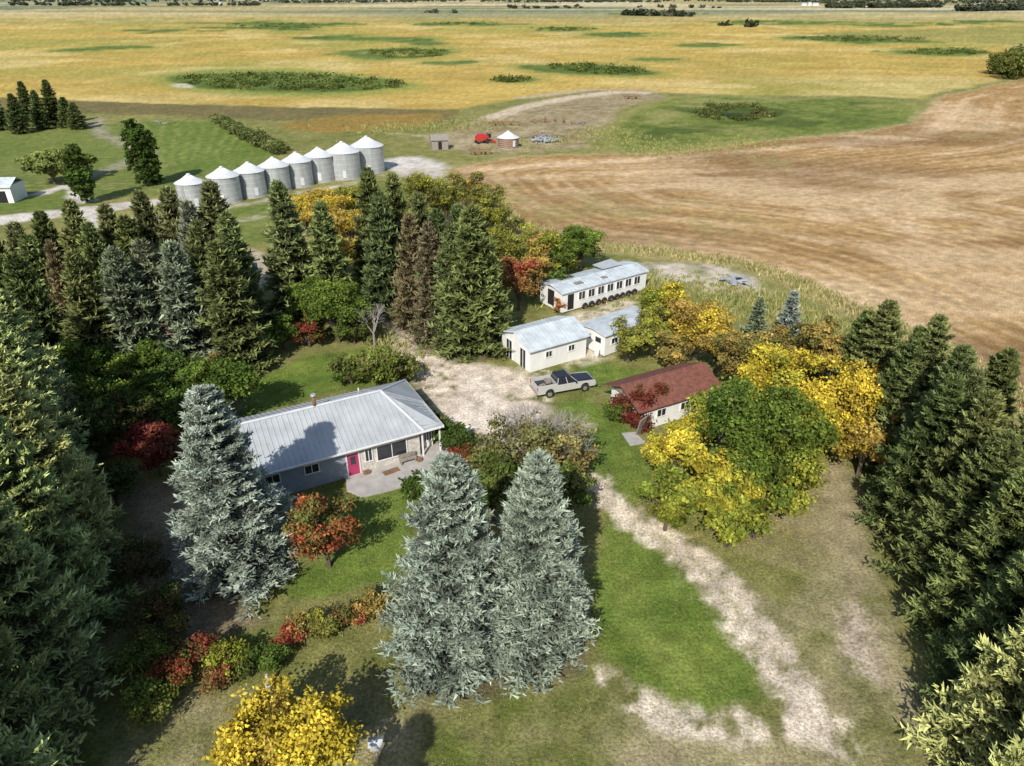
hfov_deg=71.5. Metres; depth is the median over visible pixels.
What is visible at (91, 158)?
willow tree
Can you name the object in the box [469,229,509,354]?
spruce tree
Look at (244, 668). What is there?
garden shrub
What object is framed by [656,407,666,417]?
window frame
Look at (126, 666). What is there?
garden shrub
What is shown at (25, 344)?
spruce tree
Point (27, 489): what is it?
spruce tree
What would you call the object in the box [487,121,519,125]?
farm cultivator
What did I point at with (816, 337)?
maple tree
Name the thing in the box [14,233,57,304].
spruce tree
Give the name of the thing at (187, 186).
grain bin
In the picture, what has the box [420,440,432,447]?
sunroom walls
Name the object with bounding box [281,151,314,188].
grain bin
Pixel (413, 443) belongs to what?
stone front
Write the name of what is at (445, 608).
blue spruce tree
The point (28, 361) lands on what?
spruce tree
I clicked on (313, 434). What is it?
roof front
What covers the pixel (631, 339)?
ash tree
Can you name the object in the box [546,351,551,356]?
window glass
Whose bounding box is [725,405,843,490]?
maple tree
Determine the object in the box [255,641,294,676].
round shrub
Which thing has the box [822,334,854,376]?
maple tree
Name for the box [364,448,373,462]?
side window frame
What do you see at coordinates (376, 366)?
lilac bush
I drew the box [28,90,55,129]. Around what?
spruce tree
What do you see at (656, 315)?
ash tree
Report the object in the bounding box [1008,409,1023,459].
spruce tree
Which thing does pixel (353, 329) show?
shrub
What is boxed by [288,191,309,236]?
birch tree
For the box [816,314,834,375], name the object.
spruce tree
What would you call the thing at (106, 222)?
spruce tree
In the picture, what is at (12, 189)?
machine shed
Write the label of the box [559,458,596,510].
willow tree
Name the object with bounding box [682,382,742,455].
maple tree
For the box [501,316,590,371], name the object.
garage
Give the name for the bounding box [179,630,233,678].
garden shrub
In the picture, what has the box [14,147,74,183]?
willow tree
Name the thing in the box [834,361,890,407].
maple tree
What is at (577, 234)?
ash tree
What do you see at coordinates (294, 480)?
walls
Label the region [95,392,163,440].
tree
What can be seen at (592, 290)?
window glass
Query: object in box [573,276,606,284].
roof patches
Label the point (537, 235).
ash tree
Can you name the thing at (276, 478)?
kitchen window glass
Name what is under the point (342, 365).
lilac bush
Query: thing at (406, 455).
bench
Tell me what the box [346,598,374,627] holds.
garden shrub
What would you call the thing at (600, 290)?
window glass
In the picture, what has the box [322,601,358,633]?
garden shrub
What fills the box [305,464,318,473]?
bedroom window glass
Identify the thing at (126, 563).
garden shrub
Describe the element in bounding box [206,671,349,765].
golden maple tree
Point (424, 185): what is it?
ash tree
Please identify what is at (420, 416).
roof hip
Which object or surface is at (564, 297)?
walls
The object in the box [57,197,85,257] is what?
spruce tree
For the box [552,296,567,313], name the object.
red shrub
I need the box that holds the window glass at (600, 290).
[598,286,603,293]
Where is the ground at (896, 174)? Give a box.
[0,0,1023,765]
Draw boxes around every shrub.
[86,457,139,506]
[94,633,155,689]
[96,531,174,586]
[110,419,184,476]
[110,578,188,636]
[116,671,180,729]
[130,609,193,673]
[143,647,198,697]
[157,374,220,400]
[157,393,192,434]
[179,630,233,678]
[198,661,238,696]
[199,636,249,677]
[206,352,231,366]
[230,645,264,679]
[239,326,275,351]
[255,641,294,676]
[262,312,300,349]
[270,619,308,647]
[286,314,324,347]
[286,609,325,642]
[304,602,342,643]
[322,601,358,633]
[332,313,374,343]
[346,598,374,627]
[358,583,397,622]
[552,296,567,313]
[601,400,624,421]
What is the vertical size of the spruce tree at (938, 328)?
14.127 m
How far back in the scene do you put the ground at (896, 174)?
112.85 m
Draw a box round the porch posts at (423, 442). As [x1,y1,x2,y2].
[421,429,440,455]
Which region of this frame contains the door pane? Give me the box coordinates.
[350,456,355,464]
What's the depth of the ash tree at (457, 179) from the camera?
114.70 m
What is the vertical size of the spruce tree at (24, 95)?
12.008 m
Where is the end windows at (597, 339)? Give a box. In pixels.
[588,333,600,342]
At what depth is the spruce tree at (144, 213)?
76.28 m
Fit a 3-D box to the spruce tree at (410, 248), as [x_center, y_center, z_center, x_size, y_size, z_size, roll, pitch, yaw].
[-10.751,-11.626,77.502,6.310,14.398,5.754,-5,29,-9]
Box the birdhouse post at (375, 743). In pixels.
[368,736,382,761]
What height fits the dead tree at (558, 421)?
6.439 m
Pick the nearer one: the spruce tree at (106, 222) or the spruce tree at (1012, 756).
the spruce tree at (1012, 756)
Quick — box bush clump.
[986,44,1023,79]
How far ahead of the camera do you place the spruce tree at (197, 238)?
67.81 m
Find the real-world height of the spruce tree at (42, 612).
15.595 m
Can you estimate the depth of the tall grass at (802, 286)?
97.66 m
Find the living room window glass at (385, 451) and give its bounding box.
[377,440,406,460]
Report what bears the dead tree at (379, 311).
on the ground at (896, 174)
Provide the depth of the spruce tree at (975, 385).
45.28 m
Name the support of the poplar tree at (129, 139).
on the ground at (896, 174)
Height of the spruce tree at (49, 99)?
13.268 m
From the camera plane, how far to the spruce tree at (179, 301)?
66.99 m
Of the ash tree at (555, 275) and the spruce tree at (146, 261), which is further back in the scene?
the ash tree at (555, 275)
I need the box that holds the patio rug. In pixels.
[382,467,399,475]
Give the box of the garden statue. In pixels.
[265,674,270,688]
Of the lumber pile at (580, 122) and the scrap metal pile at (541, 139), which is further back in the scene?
the lumber pile at (580, 122)
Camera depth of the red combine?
181.30 m
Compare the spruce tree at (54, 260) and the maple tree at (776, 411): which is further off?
the spruce tree at (54, 260)
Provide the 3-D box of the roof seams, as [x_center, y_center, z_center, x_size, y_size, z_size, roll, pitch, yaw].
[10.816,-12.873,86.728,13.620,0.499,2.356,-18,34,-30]
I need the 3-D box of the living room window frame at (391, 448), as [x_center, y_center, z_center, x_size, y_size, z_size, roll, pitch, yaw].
[-9.503,5.315,56.332,2.600,1.460,0.080,-14,32,-24]
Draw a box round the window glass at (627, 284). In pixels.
[625,279,630,286]
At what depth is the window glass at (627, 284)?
88.57 m
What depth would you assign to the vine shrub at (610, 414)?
62.26 m
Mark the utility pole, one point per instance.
(254, 264)
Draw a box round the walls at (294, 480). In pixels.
[258,436,420,496]
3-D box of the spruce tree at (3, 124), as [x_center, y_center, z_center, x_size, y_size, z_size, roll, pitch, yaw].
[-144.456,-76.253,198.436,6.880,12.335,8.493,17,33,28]
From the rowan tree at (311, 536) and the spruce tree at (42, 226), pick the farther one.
the spruce tree at (42, 226)
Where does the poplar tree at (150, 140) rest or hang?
on the ground at (896, 174)
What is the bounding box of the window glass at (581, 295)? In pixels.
[579,291,584,299]
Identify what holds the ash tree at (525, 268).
on the ground at (896, 174)
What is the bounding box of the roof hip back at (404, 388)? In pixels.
[383,380,422,400]
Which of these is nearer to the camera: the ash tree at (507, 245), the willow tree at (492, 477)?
the willow tree at (492, 477)
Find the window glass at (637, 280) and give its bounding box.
[634,276,639,283]
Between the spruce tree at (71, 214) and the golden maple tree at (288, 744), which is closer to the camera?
the golden maple tree at (288, 744)
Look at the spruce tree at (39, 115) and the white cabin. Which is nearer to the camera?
the white cabin
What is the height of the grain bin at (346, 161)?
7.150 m
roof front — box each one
[238,391,421,471]
[550,262,648,294]
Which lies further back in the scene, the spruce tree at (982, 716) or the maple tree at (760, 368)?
the maple tree at (760, 368)
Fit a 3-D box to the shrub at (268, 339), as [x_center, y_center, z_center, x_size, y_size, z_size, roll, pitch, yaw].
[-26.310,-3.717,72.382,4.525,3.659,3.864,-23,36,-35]
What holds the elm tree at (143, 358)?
on the ground at (896, 174)
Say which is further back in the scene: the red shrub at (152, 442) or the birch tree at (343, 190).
the birch tree at (343, 190)
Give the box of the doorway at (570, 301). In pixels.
[567,294,573,309]
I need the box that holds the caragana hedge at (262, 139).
[205,112,289,154]
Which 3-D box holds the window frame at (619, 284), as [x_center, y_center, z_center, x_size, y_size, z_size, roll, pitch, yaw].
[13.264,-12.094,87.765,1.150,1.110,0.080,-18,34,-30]
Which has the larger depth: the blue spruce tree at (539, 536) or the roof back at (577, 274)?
the roof back at (577, 274)
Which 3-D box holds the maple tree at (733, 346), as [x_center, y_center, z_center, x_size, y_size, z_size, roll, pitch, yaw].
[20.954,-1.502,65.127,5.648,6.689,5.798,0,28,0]
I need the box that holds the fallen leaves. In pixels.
[157,349,901,765]
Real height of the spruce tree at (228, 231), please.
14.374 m
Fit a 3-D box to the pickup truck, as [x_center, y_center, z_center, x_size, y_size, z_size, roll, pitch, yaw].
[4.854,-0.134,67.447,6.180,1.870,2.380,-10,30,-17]
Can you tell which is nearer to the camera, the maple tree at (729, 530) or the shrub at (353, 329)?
the maple tree at (729, 530)
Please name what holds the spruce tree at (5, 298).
on the ground at (896, 174)
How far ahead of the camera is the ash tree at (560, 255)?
88.81 m
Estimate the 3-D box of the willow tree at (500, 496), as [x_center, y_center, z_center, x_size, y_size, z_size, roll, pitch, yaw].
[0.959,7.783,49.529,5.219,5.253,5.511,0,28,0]
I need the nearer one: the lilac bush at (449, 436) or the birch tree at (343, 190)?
the lilac bush at (449, 436)
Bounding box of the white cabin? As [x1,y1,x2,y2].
[581,305,641,357]
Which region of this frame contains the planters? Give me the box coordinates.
[363,456,421,474]
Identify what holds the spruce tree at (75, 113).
on the ground at (896, 174)
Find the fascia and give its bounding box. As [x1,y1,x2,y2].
[263,382,443,476]
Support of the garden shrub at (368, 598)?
on the ground at (896, 174)
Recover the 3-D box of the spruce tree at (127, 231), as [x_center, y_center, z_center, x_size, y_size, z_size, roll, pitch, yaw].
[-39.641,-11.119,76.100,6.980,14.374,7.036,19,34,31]
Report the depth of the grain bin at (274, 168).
134.66 m
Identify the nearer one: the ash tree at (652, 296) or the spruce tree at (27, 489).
the spruce tree at (27, 489)
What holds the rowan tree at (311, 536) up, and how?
on the ground at (896, 174)
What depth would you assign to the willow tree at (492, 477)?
49.16 m
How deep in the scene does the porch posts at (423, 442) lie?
57.63 m
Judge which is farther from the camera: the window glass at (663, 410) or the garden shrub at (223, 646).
the window glass at (663, 410)
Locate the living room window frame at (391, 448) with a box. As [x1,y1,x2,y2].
[375,438,407,461]
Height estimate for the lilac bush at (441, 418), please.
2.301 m
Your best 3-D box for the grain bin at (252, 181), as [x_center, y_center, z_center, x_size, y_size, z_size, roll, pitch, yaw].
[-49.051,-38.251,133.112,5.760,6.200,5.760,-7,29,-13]
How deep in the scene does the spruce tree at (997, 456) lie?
41.03 m
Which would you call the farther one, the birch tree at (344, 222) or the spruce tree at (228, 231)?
the birch tree at (344, 222)
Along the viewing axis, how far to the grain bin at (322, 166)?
142.44 m
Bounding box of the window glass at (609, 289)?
[607,283,612,291]
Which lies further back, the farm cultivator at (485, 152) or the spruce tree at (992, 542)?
the farm cultivator at (485, 152)
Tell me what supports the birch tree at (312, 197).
on the ground at (896, 174)
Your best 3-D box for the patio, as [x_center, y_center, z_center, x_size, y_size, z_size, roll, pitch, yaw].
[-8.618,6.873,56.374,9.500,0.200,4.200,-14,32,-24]
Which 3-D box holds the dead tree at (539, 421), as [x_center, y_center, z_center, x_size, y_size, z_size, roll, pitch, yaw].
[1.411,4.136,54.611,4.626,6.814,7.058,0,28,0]
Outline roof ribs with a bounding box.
[236,389,440,471]
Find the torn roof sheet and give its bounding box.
[593,259,621,268]
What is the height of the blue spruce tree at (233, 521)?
14.391 m
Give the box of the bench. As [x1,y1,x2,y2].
[398,451,416,465]
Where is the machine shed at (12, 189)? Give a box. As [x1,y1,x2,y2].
[0,177,27,202]
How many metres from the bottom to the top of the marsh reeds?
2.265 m
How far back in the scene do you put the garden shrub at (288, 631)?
40.60 m
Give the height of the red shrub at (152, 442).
4.880 m
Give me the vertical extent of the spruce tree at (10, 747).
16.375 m
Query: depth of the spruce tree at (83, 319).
64.27 m
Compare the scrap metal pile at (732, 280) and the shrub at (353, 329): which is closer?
the shrub at (353, 329)
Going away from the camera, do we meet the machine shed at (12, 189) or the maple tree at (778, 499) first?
the maple tree at (778, 499)
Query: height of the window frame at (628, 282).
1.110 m
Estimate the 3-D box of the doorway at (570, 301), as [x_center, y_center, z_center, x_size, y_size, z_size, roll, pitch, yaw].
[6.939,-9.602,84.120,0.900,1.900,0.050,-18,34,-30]
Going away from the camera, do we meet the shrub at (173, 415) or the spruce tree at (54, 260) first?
the shrub at (173, 415)
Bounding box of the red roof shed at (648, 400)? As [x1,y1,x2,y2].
[601,362,718,445]
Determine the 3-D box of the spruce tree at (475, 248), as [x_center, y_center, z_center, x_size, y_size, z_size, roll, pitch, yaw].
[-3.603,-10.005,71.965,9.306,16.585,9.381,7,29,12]
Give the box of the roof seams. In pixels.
[551,263,646,293]
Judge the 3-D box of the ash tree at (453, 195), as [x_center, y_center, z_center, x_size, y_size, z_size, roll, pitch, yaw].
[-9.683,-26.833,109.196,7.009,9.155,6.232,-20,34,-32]
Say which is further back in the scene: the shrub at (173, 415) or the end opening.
the end opening
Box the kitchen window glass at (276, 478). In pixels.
[265,474,279,483]
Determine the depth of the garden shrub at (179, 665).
37.60 m
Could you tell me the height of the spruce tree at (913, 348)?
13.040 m
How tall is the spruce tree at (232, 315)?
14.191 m
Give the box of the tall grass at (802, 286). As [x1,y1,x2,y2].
[444,174,1023,413]
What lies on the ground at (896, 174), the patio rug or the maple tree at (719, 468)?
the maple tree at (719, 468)
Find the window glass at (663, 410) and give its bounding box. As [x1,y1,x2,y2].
[657,408,665,416]
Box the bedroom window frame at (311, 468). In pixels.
[303,462,320,475]
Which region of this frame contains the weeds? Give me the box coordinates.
[308,116,854,379]
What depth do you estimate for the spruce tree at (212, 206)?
75.85 m
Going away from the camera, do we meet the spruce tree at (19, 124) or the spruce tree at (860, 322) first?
the spruce tree at (860, 322)
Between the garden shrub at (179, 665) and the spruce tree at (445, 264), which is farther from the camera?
the spruce tree at (445, 264)
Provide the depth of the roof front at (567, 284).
86.54 m
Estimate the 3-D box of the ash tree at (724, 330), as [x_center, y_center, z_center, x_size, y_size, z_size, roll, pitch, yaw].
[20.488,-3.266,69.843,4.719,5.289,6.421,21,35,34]
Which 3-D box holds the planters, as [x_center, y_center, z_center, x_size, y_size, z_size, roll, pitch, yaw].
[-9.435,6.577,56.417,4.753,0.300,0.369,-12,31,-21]
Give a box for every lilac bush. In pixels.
[326,349,368,384]
[352,344,406,385]
[389,349,423,379]
[398,468,428,501]
[432,420,477,450]
[433,410,450,437]
[447,442,480,465]
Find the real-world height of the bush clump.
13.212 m
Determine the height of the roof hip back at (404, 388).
2.100 m
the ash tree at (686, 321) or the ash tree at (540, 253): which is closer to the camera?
the ash tree at (686, 321)
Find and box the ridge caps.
[237,379,423,430]
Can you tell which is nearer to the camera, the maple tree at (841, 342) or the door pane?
the door pane
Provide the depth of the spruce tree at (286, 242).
79.77 m
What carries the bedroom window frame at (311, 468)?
attached to the walls at (294, 480)
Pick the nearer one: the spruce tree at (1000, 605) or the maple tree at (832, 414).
the spruce tree at (1000, 605)
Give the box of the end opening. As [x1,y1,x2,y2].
[548,288,553,305]
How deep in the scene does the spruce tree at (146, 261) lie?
66.78 m
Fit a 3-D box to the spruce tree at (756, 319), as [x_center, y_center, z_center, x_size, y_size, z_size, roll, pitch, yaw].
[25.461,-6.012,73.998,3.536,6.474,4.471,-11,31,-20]
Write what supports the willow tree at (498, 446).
on the ground at (896, 174)
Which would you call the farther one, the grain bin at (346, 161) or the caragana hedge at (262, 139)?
the caragana hedge at (262, 139)
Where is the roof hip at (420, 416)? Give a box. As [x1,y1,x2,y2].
[385,391,442,430]
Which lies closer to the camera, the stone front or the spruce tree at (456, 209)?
the stone front
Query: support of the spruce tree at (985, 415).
on the ground at (896, 174)
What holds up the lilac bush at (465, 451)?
on the ground at (896, 174)
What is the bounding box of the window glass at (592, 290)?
[589,288,594,296]
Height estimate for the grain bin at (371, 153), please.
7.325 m
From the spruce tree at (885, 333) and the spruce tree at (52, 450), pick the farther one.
the spruce tree at (885, 333)
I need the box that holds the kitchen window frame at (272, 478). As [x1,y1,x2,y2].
[264,472,281,484]
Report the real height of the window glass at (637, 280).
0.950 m
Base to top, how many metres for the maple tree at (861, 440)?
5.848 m
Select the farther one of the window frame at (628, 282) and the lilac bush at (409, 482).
the window frame at (628, 282)
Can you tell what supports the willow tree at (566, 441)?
on the ground at (896, 174)
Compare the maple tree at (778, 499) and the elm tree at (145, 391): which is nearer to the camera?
the maple tree at (778, 499)
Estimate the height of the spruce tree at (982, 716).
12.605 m
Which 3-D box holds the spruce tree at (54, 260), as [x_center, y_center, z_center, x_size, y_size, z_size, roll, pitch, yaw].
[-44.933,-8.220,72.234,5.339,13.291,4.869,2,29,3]
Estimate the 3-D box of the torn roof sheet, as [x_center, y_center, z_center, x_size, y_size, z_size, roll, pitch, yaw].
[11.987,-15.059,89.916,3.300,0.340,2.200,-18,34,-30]
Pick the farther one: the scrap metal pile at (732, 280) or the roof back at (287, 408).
the scrap metal pile at (732, 280)
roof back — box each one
[234,381,397,422]
[539,261,634,284]
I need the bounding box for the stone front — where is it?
[359,435,420,471]
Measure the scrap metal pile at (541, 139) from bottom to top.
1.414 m
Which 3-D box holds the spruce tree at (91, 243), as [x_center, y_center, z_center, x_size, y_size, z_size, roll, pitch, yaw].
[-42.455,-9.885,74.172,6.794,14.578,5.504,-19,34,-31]
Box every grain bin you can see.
[174,173,204,209]
[205,166,243,203]
[233,161,267,198]
[258,156,292,192]
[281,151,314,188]
[303,147,334,182]
[326,141,360,180]
[350,135,385,173]
[497,130,518,148]
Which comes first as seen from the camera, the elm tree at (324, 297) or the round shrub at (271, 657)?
the round shrub at (271, 657)
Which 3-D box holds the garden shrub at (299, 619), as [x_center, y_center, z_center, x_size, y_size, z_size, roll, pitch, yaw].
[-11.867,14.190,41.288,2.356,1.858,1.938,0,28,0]
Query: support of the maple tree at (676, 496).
on the ground at (896, 174)
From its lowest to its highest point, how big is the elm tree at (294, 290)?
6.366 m
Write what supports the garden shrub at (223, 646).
on the ground at (896, 174)
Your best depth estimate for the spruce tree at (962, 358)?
47.77 m
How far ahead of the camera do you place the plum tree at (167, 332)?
68.45 m
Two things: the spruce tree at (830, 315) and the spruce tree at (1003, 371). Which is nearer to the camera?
the spruce tree at (1003, 371)
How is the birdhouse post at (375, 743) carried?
on the ground at (896, 174)
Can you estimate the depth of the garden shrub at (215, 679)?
37.92 m
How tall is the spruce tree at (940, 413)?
13.179 m
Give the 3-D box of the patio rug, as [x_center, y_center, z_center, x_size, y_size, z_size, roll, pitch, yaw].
[-9.503,6.943,56.005,1.300,0.020,0.600,-18,33,-29]
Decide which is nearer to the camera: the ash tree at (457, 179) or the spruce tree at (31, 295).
the spruce tree at (31, 295)
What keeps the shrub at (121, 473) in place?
on the ground at (896, 174)
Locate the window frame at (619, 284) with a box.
[616,280,622,289]
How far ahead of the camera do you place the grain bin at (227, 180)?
127.73 m
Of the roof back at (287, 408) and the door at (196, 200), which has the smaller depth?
the roof back at (287, 408)
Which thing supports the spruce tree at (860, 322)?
on the ground at (896, 174)
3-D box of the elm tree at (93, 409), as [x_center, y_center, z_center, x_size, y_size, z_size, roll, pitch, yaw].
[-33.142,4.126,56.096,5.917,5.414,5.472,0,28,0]
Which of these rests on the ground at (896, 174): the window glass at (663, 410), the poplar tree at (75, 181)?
the poplar tree at (75, 181)
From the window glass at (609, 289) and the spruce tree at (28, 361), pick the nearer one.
the spruce tree at (28, 361)
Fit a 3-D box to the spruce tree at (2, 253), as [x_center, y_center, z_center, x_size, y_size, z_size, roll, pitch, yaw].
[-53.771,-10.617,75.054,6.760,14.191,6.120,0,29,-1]
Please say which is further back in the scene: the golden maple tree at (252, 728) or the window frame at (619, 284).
the window frame at (619, 284)
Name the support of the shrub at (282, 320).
on the ground at (896, 174)
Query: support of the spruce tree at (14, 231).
on the ground at (896, 174)
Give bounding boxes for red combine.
[474,133,495,143]
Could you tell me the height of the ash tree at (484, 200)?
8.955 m
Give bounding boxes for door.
[0,191,8,202]
[194,198,198,205]
[347,453,359,475]
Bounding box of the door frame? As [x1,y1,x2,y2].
[345,451,361,475]
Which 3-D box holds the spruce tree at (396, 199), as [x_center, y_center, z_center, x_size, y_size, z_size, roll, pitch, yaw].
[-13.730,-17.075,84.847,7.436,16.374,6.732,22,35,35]
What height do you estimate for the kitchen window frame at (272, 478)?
0.860 m
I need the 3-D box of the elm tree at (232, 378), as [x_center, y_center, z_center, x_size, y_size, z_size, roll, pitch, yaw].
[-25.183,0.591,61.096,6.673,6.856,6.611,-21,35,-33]
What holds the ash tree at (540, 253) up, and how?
on the ground at (896, 174)
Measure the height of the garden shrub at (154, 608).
2.926 m
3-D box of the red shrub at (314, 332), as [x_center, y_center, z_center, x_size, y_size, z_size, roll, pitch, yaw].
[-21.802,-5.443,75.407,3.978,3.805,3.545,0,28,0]
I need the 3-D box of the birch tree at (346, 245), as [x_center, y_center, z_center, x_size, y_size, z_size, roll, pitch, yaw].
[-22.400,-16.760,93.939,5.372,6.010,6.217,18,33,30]
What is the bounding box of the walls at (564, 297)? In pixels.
[540,272,646,312]
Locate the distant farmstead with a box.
[801,2,818,5]
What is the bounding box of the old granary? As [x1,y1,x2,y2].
[429,134,448,149]
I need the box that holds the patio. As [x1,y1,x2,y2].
[346,442,448,497]
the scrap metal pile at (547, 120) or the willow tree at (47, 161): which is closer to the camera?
the willow tree at (47, 161)
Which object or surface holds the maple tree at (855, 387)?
on the ground at (896, 174)
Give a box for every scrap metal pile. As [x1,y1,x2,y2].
[530,116,565,123]
[531,136,558,143]
[719,274,750,286]
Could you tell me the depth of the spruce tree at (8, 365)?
45.26 m
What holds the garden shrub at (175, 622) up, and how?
on the ground at (896, 174)
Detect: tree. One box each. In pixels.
[0,100,12,130]
[0,239,10,302]
[0,289,74,400]
[0,303,106,439]
[0,320,107,497]
[0,343,116,542]
[0,370,144,570]
[0,414,144,636]
[0,491,123,717]
[0,597,97,765]
[0,701,81,765]
[1,251,75,383]
[2,219,52,299]
[5,93,34,134]
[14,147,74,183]
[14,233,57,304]
[15,81,33,121]
[27,210,65,265]
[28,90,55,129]
[40,79,60,125]
[42,239,71,317]
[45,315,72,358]
[53,335,116,385]
[55,97,83,127]
[56,148,98,170]
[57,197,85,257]
[57,248,131,382]
[58,143,96,203]
[62,364,134,409]
[63,395,133,462]
[64,102,90,130]
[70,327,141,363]
[75,219,107,315]
[95,202,129,261]
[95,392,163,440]
[98,245,170,386]
[102,337,169,385]
[108,369,174,423]
[114,213,162,293]
[119,118,153,185]
[128,237,194,350]
[129,189,164,263]
[132,123,164,184]
[148,348,209,391]
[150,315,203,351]
[151,185,181,283]
[152,239,222,359]
[163,383,299,622]
[174,355,265,412]
[176,198,207,286]
[183,217,217,342]
[193,239,280,378]
[196,177,262,307]
[201,693,273,765]
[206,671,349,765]
[213,209,282,325]
[238,684,368,765]
[260,178,312,321]
[281,491,364,568]
[282,274,331,326]
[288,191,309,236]
[291,187,356,225]
[297,276,374,342]
[305,199,355,321]
[327,200,367,252]
[334,233,358,275]
[335,182,368,230]
[348,166,380,295]
[354,303,387,346]
[360,191,405,320]
[372,452,540,714]
[383,170,409,286]
[388,211,423,333]
[398,191,428,312]
[400,171,442,213]
[403,221,443,349]
[411,207,451,344]
[426,177,467,224]
[427,222,485,357]
[430,203,516,363]
[446,171,484,207]
[449,203,463,229]
[461,448,519,520]
[462,182,514,230]
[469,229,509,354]
[471,406,564,469]
[479,448,602,699]
[486,215,538,260]
[486,400,551,451]
[490,453,529,512]
[498,256,548,310]
[502,394,561,454]
[507,415,606,476]
[520,238,553,292]
[524,408,600,459]
[525,227,557,253]
[536,231,579,271]
[545,267,573,279]
[559,224,607,271]
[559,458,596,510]
[610,314,659,362]
[632,462,707,531]
[634,302,674,355]
[637,281,689,318]
[640,411,717,480]
[653,330,697,365]
[663,294,740,361]
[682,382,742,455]
[682,445,770,530]
[689,321,743,373]
[692,375,841,486]
[695,486,772,547]
[706,456,818,538]
[708,330,767,382]
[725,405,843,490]
[735,296,770,341]
[735,339,828,400]
[737,323,802,375]
[761,382,855,451]
[771,290,802,346]
[776,314,846,382]
[780,353,889,448]
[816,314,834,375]
[821,310,873,404]
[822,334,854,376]
[827,408,902,476]
[828,297,910,409]
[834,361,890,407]
[841,324,935,474]
[852,372,970,541]
[854,312,957,472]
[855,344,985,523]
[866,366,987,517]
[868,428,1023,615]
[872,389,1015,575]
[900,467,1023,669]
[900,608,1023,765]
[909,550,1023,711]
[954,715,1023,765]
[984,346,1023,430]
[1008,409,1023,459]
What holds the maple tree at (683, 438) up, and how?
on the ground at (896, 174)
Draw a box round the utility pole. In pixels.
[250,256,261,307]
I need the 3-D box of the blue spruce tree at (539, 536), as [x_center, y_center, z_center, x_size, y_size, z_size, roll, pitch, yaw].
[1.376,9.558,38.521,8.176,14.255,8.790,-10,30,-18]
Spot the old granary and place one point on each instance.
(438, 141)
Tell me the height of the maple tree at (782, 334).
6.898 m
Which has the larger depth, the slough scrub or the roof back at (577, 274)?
the slough scrub
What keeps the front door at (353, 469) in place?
attached to the door frame
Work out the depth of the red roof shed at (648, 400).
62.23 m
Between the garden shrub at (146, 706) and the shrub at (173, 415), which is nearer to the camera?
the garden shrub at (146, 706)
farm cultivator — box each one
[469,148,490,154]
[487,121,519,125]
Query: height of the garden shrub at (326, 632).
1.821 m
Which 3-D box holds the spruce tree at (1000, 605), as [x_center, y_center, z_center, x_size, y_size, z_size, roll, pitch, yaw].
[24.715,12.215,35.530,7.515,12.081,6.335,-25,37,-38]
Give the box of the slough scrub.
[176,21,986,91]
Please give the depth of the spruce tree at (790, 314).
71.86 m
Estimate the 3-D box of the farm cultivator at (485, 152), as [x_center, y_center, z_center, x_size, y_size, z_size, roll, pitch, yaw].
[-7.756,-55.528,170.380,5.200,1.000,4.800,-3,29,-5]
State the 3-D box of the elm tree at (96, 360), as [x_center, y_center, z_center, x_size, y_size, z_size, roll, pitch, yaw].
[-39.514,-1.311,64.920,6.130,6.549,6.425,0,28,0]
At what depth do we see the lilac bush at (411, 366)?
67.82 m
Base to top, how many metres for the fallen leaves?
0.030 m
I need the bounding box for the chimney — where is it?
[311,397,315,406]
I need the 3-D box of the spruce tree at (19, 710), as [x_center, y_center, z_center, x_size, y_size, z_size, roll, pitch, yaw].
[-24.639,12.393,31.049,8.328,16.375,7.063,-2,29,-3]
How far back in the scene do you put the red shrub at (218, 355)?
67.70 m
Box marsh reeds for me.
[688,100,780,121]
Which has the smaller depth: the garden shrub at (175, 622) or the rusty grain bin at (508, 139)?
the garden shrub at (175, 622)
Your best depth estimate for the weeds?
92.64 m
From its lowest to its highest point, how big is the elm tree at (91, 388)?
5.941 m
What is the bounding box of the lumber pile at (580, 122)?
[567,119,586,125]
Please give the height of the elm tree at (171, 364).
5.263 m
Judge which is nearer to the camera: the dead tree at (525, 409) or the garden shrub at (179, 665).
the garden shrub at (179, 665)
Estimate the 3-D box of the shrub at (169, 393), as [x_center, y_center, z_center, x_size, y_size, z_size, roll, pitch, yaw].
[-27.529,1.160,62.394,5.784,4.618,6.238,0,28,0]
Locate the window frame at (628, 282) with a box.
[624,277,631,287]
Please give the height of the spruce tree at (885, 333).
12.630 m
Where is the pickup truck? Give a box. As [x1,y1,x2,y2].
[529,369,596,397]
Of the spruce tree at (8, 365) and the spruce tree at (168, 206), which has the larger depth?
the spruce tree at (168, 206)
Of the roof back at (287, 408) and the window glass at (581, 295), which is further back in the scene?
the window glass at (581, 295)
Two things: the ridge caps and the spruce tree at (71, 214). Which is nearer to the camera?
the ridge caps
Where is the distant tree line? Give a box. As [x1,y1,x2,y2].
[3,0,1023,26]
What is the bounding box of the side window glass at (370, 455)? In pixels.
[365,448,371,460]
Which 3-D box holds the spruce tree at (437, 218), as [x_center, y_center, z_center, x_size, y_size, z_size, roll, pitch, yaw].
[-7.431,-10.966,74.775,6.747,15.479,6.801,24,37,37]
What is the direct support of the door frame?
attached to the walls at (294, 480)
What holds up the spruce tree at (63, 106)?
on the ground at (896, 174)

